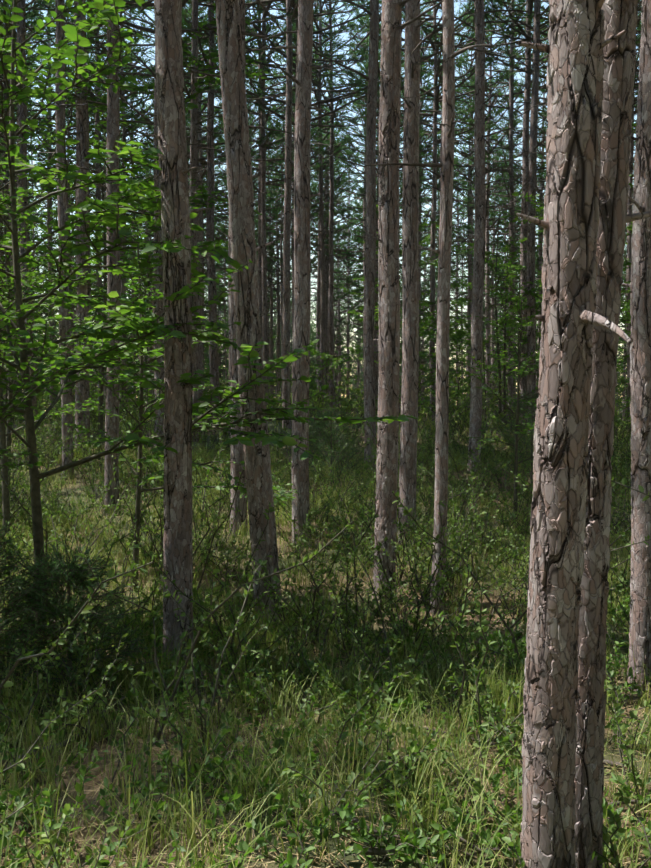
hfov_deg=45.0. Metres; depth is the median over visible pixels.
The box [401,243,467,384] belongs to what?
pine
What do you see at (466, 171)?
pine
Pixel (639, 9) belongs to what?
pine
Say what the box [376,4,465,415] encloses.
pine
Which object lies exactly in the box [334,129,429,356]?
pine
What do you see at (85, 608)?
tall shrubs
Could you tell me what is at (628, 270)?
pine
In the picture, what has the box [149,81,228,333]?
pine
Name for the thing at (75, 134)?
pine
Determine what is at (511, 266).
sapling
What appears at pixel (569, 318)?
pine
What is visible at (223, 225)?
pine
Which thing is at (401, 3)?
pine crown
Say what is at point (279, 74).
pine
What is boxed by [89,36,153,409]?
pine
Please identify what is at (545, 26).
pine
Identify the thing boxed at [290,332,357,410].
sapling
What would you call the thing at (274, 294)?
pine
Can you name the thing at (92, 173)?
pine
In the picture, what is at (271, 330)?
pine
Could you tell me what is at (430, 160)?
pine
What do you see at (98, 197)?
pine
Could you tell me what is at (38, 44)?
pine
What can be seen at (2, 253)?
pine
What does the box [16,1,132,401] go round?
pine
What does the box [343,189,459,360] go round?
sapling
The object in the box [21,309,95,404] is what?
sapling
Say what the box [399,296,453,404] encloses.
pine
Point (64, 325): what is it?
pine
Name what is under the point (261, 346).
sapling
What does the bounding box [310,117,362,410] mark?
pine
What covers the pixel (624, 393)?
pine
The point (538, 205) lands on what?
pine
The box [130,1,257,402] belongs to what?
pine
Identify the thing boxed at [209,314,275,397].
sapling
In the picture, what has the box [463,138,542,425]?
pine
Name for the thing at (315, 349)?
pine
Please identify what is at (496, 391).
sapling
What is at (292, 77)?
branches
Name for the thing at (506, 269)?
pine
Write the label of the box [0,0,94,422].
pine
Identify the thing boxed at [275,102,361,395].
pine
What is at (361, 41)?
pine
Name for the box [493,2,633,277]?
pine
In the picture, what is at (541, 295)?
sapling
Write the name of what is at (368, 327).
pine
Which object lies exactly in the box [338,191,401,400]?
pine
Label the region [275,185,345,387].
pine
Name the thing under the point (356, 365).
pine
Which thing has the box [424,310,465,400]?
pine
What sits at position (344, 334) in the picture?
pine
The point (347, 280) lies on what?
pine
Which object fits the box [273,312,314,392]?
pine
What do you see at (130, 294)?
pine
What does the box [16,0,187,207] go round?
pine
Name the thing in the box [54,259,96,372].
pine
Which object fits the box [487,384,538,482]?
juniper
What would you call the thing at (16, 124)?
pine
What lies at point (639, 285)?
pine
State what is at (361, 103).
pine
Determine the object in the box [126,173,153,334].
pine
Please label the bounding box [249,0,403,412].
pine
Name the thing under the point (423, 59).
pine crown
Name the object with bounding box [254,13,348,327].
pine
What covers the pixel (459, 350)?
sapling
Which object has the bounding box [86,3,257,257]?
pine
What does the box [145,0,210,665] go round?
pine
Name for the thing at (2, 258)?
sapling
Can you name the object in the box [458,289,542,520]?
sapling
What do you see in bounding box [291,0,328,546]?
pine
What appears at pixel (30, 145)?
pine
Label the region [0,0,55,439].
pine
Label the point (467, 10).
pine
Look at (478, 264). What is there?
pine
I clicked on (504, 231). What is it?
pine
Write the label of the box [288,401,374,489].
juniper
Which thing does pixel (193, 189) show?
pine
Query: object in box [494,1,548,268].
pine
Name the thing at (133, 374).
sapling
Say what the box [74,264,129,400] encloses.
pine
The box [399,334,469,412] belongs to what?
sapling
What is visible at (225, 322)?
pine
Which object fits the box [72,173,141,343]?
pine
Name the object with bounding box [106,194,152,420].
pine
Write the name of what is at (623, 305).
sapling
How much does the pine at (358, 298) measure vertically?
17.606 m
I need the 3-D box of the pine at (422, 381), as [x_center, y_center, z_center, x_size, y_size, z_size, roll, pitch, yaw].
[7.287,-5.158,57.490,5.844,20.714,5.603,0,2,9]
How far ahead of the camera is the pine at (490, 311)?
52.35 m
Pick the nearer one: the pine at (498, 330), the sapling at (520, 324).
the sapling at (520, 324)
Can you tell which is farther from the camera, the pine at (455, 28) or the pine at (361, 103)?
the pine at (361, 103)
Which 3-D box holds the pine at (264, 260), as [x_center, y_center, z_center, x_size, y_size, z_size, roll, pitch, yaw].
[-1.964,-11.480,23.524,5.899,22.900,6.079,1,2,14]
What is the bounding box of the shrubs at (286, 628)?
[0,412,650,867]
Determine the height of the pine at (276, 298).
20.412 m
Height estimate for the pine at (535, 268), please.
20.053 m
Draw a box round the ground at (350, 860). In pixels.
[0,420,650,867]
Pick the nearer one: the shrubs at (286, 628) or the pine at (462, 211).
the shrubs at (286, 628)
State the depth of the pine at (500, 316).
60.85 m
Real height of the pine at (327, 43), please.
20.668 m
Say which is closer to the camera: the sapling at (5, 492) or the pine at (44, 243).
the sapling at (5, 492)
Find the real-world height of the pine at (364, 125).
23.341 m
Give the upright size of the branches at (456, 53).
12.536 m
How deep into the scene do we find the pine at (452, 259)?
50.80 m
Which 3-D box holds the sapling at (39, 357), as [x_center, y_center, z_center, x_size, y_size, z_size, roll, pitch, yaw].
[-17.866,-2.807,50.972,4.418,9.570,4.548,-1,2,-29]
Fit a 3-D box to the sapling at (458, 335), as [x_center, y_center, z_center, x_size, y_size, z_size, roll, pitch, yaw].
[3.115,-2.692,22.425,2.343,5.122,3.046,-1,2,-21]
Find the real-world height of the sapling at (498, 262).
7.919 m
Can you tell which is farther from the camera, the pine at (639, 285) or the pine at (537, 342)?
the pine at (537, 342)
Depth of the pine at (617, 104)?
2.53 m
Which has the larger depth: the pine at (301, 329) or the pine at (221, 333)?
the pine at (221, 333)
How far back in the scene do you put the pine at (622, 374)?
71.59 m
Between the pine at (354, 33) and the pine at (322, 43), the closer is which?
the pine at (322, 43)
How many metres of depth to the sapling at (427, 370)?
21.40 m
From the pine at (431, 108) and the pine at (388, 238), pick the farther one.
the pine at (431, 108)
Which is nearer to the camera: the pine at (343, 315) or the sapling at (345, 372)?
the sapling at (345, 372)
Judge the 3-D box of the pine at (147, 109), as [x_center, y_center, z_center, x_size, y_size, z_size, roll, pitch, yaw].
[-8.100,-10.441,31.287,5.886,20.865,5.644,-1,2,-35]
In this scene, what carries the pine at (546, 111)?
on the ground at (350, 860)
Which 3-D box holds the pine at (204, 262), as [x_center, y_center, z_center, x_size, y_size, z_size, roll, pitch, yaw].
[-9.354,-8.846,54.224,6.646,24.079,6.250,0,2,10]
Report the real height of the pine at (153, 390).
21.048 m
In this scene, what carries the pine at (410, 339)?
on the ground at (350, 860)
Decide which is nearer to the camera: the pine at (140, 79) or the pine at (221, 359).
the pine at (140, 79)
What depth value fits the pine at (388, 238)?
6.91 m
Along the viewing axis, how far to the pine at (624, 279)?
43.86 m
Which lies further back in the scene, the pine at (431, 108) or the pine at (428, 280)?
the pine at (428, 280)
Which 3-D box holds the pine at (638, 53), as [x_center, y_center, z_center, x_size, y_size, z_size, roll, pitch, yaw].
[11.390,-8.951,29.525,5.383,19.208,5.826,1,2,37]
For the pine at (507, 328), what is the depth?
58.95 m
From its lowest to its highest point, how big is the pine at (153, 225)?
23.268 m
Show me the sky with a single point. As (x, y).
(457, 5)
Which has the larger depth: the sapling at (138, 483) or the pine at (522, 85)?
the pine at (522, 85)
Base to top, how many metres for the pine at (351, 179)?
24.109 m
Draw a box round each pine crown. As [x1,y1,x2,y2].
[325,0,474,107]
[357,0,443,29]
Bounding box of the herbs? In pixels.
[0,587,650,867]
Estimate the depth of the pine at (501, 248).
54.56 m
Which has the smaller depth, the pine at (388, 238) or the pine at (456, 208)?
the pine at (388, 238)
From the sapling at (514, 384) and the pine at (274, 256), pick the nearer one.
the sapling at (514, 384)
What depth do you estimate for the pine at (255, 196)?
38.31 m
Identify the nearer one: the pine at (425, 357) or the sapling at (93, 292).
the sapling at (93, 292)
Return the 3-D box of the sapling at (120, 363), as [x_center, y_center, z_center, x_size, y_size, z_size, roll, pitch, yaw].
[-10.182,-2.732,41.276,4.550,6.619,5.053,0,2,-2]
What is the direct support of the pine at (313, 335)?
on the ground at (350, 860)
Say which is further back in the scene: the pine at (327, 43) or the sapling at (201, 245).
the pine at (327, 43)
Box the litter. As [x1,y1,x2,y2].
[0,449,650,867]
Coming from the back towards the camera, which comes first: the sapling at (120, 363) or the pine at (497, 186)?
the sapling at (120, 363)
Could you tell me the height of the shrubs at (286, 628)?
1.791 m
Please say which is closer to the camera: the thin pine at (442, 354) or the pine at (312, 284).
the thin pine at (442, 354)
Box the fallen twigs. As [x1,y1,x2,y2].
[3,615,649,856]
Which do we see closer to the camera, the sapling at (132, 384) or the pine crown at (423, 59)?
the pine crown at (423, 59)
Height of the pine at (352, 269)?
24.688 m
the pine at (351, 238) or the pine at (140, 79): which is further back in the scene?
the pine at (351, 238)
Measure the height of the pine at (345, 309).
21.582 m
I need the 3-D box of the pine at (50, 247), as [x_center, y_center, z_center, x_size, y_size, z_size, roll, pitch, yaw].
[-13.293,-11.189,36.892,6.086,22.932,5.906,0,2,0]
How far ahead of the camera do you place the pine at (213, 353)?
21.96 m
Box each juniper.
[0,513,89,714]
[0,525,22,643]
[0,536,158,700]
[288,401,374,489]
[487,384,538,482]
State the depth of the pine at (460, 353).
71.13 m
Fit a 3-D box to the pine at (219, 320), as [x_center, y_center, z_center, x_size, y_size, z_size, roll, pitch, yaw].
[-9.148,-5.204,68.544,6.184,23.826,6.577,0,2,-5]
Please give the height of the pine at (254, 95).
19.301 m
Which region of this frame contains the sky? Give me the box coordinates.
[8,0,641,419]
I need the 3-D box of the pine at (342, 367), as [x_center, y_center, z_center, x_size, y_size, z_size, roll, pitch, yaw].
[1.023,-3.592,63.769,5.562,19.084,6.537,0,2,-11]
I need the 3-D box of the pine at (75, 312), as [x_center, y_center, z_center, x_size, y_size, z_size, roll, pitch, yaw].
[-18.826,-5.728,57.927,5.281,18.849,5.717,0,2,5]
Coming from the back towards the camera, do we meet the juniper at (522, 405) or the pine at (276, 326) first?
the pine at (276, 326)
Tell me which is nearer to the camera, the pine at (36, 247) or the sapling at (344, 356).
the sapling at (344, 356)
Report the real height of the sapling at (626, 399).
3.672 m
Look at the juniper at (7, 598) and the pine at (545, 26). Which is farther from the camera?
the pine at (545, 26)
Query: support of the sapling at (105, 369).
on the ground at (350, 860)
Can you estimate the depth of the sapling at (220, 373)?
41.45 m
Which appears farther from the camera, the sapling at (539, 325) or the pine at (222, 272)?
the pine at (222, 272)
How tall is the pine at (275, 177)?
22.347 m
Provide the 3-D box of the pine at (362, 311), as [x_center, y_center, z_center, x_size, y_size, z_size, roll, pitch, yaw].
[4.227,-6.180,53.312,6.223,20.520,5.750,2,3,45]
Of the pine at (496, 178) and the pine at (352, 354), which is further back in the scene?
the pine at (352, 354)
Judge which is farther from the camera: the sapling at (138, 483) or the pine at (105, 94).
the pine at (105, 94)
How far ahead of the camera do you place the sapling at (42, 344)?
32.22 m
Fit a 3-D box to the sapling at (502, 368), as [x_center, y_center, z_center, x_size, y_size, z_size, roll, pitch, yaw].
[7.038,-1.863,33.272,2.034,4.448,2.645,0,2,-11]
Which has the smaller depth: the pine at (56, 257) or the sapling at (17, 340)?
the sapling at (17, 340)
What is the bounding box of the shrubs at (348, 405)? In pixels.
[2,362,630,451]
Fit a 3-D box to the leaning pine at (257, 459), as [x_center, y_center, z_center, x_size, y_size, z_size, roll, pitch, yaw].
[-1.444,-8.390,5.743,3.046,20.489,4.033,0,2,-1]
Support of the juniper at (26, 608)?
on the ground at (350, 860)
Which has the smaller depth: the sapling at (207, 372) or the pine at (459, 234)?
the sapling at (207, 372)
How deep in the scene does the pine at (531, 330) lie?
20.81 m
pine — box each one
[0,0,50,55]
[0,0,54,193]
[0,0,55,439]
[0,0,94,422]
[0,0,95,422]
[0,1,105,406]
[0,3,75,270]
[0,4,55,402]
[0,9,71,385]
[0,11,40,243]
[0,37,46,253]
[0,91,17,184]
[1,0,154,418]
[2,0,106,479]
[3,201,47,277]
[3,230,47,324]
[15,60,57,370]
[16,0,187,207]
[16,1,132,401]
[18,59,89,339]
[29,140,75,366]
[30,1,139,416]
[30,200,58,369]
[31,0,146,454]
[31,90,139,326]
[36,183,95,346]
[37,245,58,407]
[40,237,96,383]
[44,0,188,283]
[44,0,189,416]
[52,1,153,290]
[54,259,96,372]
[55,12,189,295]
[65,0,297,446]
[70,56,153,416]
[71,100,147,313]
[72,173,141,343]
[73,0,296,419]
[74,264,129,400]
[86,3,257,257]
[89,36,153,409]
[90,207,147,385]
[91,246,137,411]
[97,4,126,516]
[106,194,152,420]
[118,0,218,180]
[119,0,293,402]
[120,1,220,275]
[126,0,254,320]
[126,136,153,409]
[126,146,154,411]
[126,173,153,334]
[126,211,143,409]
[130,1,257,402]
[139,46,269,401]
[139,56,219,280]
[139,97,226,292]
[142,161,226,300]
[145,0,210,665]
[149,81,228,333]
[152,64,227,304]
[152,123,226,320]
[182,0,362,416]
[183,0,289,535]
[183,0,296,441]
[186,1,328,345]
[198,0,354,428]
[198,26,313,336]
[201,0,402,261]
[203,0,317,267]
[203,56,291,327]
[203,80,282,389]
[204,103,283,329]
[204,149,279,315]
[204,166,267,393]
[204,178,278,365]
[204,223,228,383]
[204,225,228,387]
[204,271,228,380]
[204,311,228,395]
[204,313,227,384]
[205,257,228,395]
[206,243,228,370]
[214,0,285,627]
[224,293,280,364]
[226,199,291,340]
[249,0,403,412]
[249,1,353,378]
[252,117,315,410]
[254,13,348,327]
[255,96,336,399]
[255,128,316,403]
[255,204,291,386]
[256,154,312,406]
[266,0,366,401]
[269,247,315,394]
[269,285,280,397]
[273,298,314,404]
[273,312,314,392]
[274,110,362,377]
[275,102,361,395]
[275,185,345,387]
[275,280,315,395]
[277,0,379,415]
[290,303,342,402]
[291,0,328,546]
[309,306,350,398]
[310,1,436,415]
[310,39,426,344]
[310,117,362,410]
[310,142,362,376]
[310,235,361,414]
[310,274,363,414]
[310,302,352,391]
[311,223,362,415]
[312,0,474,471]
[312,144,363,412]
[314,0,423,341]
[314,244,359,411]
[318,1,466,292]
[324,5,440,422]
[333,190,401,408]
[333,193,363,413]
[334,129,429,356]
[334,226,401,346]
[334,305,363,404]
[335,168,401,364]
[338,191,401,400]
[340,55,437,334]
[341,264,401,391]
[341,316,363,415]
[341,331,363,404]
[348,0,515,421]
[349,329,363,417]
[357,48,463,345]
[359,337,401,391]
[364,0,523,301]
[367,0,404,602]
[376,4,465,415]
[377,0,489,288]
[397,0,419,544]
[399,135,454,385]
[399,183,451,403]
[399,231,463,419]
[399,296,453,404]
[401,30,474,327]
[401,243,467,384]
[403,0,548,472]
[413,0,454,613]
[419,0,543,424]
[421,148,467,377]
[421,245,466,378]
[423,154,474,405]
[424,150,508,377]
[424,276,454,419]
[424,293,464,415]
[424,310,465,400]
[425,0,525,416]
[430,74,521,416]
[432,0,548,430]
[435,198,497,415]
[437,0,545,425]
[442,0,549,427]
[449,314,466,407]
[450,226,496,413]
[451,134,538,421]
[452,0,546,332]
[454,221,520,399]
[462,0,641,277]
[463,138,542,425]
[463,296,501,417]
[482,254,537,389]
[483,187,543,393]
[483,260,517,392]
[484,157,536,389]
[484,253,517,382]
[485,165,539,416]
[491,35,548,340]
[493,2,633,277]
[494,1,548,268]
[500,169,545,375]
[503,0,548,430]
[508,13,548,172]
[516,0,631,867]
[516,179,545,393]
[517,42,638,150]
[520,1,641,208]
[535,121,546,378]
[542,0,640,431]
[546,0,641,326]
[574,0,650,867]
[615,339,626,408]
[616,249,626,422]
[616,340,626,433]
[620,164,633,376]
[621,0,650,693]
[625,0,641,235]
[634,4,640,123]
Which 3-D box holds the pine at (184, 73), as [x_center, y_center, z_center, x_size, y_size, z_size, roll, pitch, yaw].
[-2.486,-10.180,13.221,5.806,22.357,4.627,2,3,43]
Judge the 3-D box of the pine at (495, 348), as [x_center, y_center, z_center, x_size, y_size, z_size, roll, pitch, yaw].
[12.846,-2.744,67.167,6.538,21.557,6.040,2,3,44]
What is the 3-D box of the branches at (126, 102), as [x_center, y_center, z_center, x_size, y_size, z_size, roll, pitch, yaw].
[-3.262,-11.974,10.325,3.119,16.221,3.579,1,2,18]
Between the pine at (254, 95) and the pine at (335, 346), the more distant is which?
the pine at (335, 346)
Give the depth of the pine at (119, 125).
36.11 m
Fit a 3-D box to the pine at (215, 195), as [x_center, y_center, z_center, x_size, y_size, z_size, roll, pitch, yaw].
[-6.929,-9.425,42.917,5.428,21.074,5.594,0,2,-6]
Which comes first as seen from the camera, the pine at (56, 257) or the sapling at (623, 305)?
the sapling at (623, 305)
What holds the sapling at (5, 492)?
on the ground at (350, 860)
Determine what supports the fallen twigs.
on the ground at (350, 860)
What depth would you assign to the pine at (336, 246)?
49.69 m
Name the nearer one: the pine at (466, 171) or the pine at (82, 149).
the pine at (82, 149)
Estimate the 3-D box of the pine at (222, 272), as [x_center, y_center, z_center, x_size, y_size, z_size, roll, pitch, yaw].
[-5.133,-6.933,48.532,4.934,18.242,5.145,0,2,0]
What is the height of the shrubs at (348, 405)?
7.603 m
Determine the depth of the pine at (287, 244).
19.20 m
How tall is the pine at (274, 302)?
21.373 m
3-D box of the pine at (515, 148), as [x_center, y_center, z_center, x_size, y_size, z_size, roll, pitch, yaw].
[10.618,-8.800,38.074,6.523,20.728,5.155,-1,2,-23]
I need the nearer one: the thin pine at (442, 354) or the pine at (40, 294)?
the thin pine at (442, 354)
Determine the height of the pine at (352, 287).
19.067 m
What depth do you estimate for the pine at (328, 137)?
38.10 m
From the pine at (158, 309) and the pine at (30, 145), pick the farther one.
the pine at (30, 145)
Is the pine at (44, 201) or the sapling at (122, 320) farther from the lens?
the pine at (44, 201)
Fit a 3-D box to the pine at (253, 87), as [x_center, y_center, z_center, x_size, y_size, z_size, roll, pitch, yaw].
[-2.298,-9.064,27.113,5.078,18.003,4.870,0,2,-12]
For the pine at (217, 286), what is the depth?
57.30 m
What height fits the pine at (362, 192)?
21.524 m
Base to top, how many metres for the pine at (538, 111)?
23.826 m
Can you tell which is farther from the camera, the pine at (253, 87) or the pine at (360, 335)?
the pine at (360, 335)
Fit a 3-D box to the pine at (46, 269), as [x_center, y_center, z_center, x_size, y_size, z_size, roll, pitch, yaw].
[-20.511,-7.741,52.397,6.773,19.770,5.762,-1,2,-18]
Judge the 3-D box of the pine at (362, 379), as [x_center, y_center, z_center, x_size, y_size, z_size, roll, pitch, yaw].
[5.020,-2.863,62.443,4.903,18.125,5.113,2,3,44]
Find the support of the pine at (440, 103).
on the ground at (350, 860)
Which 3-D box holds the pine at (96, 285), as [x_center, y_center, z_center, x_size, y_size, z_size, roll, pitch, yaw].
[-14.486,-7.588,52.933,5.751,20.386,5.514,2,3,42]
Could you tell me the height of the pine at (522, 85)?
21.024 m
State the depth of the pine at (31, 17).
22.74 m
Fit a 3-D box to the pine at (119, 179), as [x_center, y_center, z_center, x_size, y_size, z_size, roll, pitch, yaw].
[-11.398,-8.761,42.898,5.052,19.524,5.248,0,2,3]
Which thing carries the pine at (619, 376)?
on the ground at (350, 860)
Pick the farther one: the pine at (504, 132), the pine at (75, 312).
the pine at (75, 312)
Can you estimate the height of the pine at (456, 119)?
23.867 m
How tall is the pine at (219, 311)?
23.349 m
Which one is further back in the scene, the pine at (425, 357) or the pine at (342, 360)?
the pine at (342, 360)
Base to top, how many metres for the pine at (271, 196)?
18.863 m
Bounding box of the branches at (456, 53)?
[365,0,496,166]
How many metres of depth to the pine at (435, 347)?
70.14 m
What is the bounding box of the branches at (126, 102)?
[41,0,156,149]
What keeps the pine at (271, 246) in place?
on the ground at (350, 860)
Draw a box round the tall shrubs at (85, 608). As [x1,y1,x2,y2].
[0,384,650,754]
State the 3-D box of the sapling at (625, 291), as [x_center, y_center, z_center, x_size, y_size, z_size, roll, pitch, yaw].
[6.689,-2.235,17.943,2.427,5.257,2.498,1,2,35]
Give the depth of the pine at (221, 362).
74.13 m
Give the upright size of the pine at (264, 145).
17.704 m
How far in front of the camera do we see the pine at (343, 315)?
62.00 m
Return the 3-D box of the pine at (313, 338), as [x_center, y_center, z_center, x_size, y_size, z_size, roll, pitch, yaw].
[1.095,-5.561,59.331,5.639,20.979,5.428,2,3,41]
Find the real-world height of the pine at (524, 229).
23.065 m
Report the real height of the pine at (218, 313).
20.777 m
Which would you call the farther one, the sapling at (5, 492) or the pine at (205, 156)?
the pine at (205, 156)
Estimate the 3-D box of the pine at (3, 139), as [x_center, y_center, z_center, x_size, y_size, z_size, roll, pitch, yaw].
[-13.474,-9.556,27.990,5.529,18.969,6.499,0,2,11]
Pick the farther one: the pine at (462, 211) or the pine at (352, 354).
the pine at (352, 354)
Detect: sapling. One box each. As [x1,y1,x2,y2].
[0,0,416,643]
[0,119,130,547]
[0,153,106,474]
[0,233,94,393]
[0,303,132,467]
[2,267,59,404]
[6,3,267,321]
[17,307,59,377]
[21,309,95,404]
[23,134,228,438]
[35,320,59,405]
[39,219,298,587]
[75,318,151,389]
[92,334,154,408]
[96,334,139,412]
[105,325,152,406]
[201,320,228,386]
[204,346,228,400]
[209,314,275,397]
[225,314,281,384]
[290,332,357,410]
[309,367,358,403]
[310,205,470,375]
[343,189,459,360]
[399,308,461,423]
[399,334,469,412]
[400,246,487,362]
[420,343,469,408]
[431,236,541,426]
[435,211,540,424]
[435,310,490,420]
[449,304,515,420]
[451,313,537,408]
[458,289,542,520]
[462,261,626,390]
[469,338,519,402]
[490,364,515,418]
[491,119,636,341]
[495,277,540,378]
[508,241,543,364]
[615,243,630,387]
[615,299,630,388]
[615,341,630,407]
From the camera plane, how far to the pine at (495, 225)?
43.33 m
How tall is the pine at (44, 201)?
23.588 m
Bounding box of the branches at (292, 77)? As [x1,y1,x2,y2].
[250,3,346,120]
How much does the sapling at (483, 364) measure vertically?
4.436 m
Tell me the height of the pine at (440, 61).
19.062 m
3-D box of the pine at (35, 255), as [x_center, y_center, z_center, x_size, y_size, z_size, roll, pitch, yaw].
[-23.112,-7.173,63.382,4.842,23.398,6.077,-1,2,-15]
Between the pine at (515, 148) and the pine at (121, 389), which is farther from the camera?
the pine at (121, 389)
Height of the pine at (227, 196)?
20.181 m
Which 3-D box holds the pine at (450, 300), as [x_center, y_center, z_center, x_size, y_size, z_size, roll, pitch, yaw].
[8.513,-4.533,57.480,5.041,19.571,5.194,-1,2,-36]
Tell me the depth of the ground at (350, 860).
4.22 m
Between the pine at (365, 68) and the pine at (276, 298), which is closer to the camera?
the pine at (365, 68)
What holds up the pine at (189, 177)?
on the ground at (350, 860)
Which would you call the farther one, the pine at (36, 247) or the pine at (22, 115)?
the pine at (36, 247)
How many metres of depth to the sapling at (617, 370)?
25.36 m
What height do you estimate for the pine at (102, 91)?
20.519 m
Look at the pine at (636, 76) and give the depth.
27.46 m
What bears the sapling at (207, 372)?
on the ground at (350, 860)
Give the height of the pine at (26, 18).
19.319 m
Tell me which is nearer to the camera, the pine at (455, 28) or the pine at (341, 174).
the pine at (455, 28)
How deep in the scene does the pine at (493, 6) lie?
23.52 m
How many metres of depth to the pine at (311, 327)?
60.98 m
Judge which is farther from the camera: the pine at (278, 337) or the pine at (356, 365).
the pine at (356, 365)
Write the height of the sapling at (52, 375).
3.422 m
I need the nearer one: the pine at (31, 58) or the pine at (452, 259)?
the pine at (31, 58)
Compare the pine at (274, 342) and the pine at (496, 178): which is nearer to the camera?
the pine at (496, 178)
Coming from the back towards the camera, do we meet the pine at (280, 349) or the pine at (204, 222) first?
the pine at (280, 349)
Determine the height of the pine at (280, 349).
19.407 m
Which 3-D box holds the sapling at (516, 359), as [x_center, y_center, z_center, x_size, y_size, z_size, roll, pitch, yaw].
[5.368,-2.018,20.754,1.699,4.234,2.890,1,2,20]
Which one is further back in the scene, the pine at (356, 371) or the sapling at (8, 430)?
the pine at (356, 371)
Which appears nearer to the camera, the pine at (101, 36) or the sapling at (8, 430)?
the sapling at (8, 430)
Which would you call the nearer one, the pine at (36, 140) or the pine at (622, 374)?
the pine at (36, 140)
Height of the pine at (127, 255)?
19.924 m
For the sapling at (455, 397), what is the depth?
33.22 m
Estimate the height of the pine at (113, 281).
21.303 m
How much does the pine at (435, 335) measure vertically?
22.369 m
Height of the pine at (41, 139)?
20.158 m
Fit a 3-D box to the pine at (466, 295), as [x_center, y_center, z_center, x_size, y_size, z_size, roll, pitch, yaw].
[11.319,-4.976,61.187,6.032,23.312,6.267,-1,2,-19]

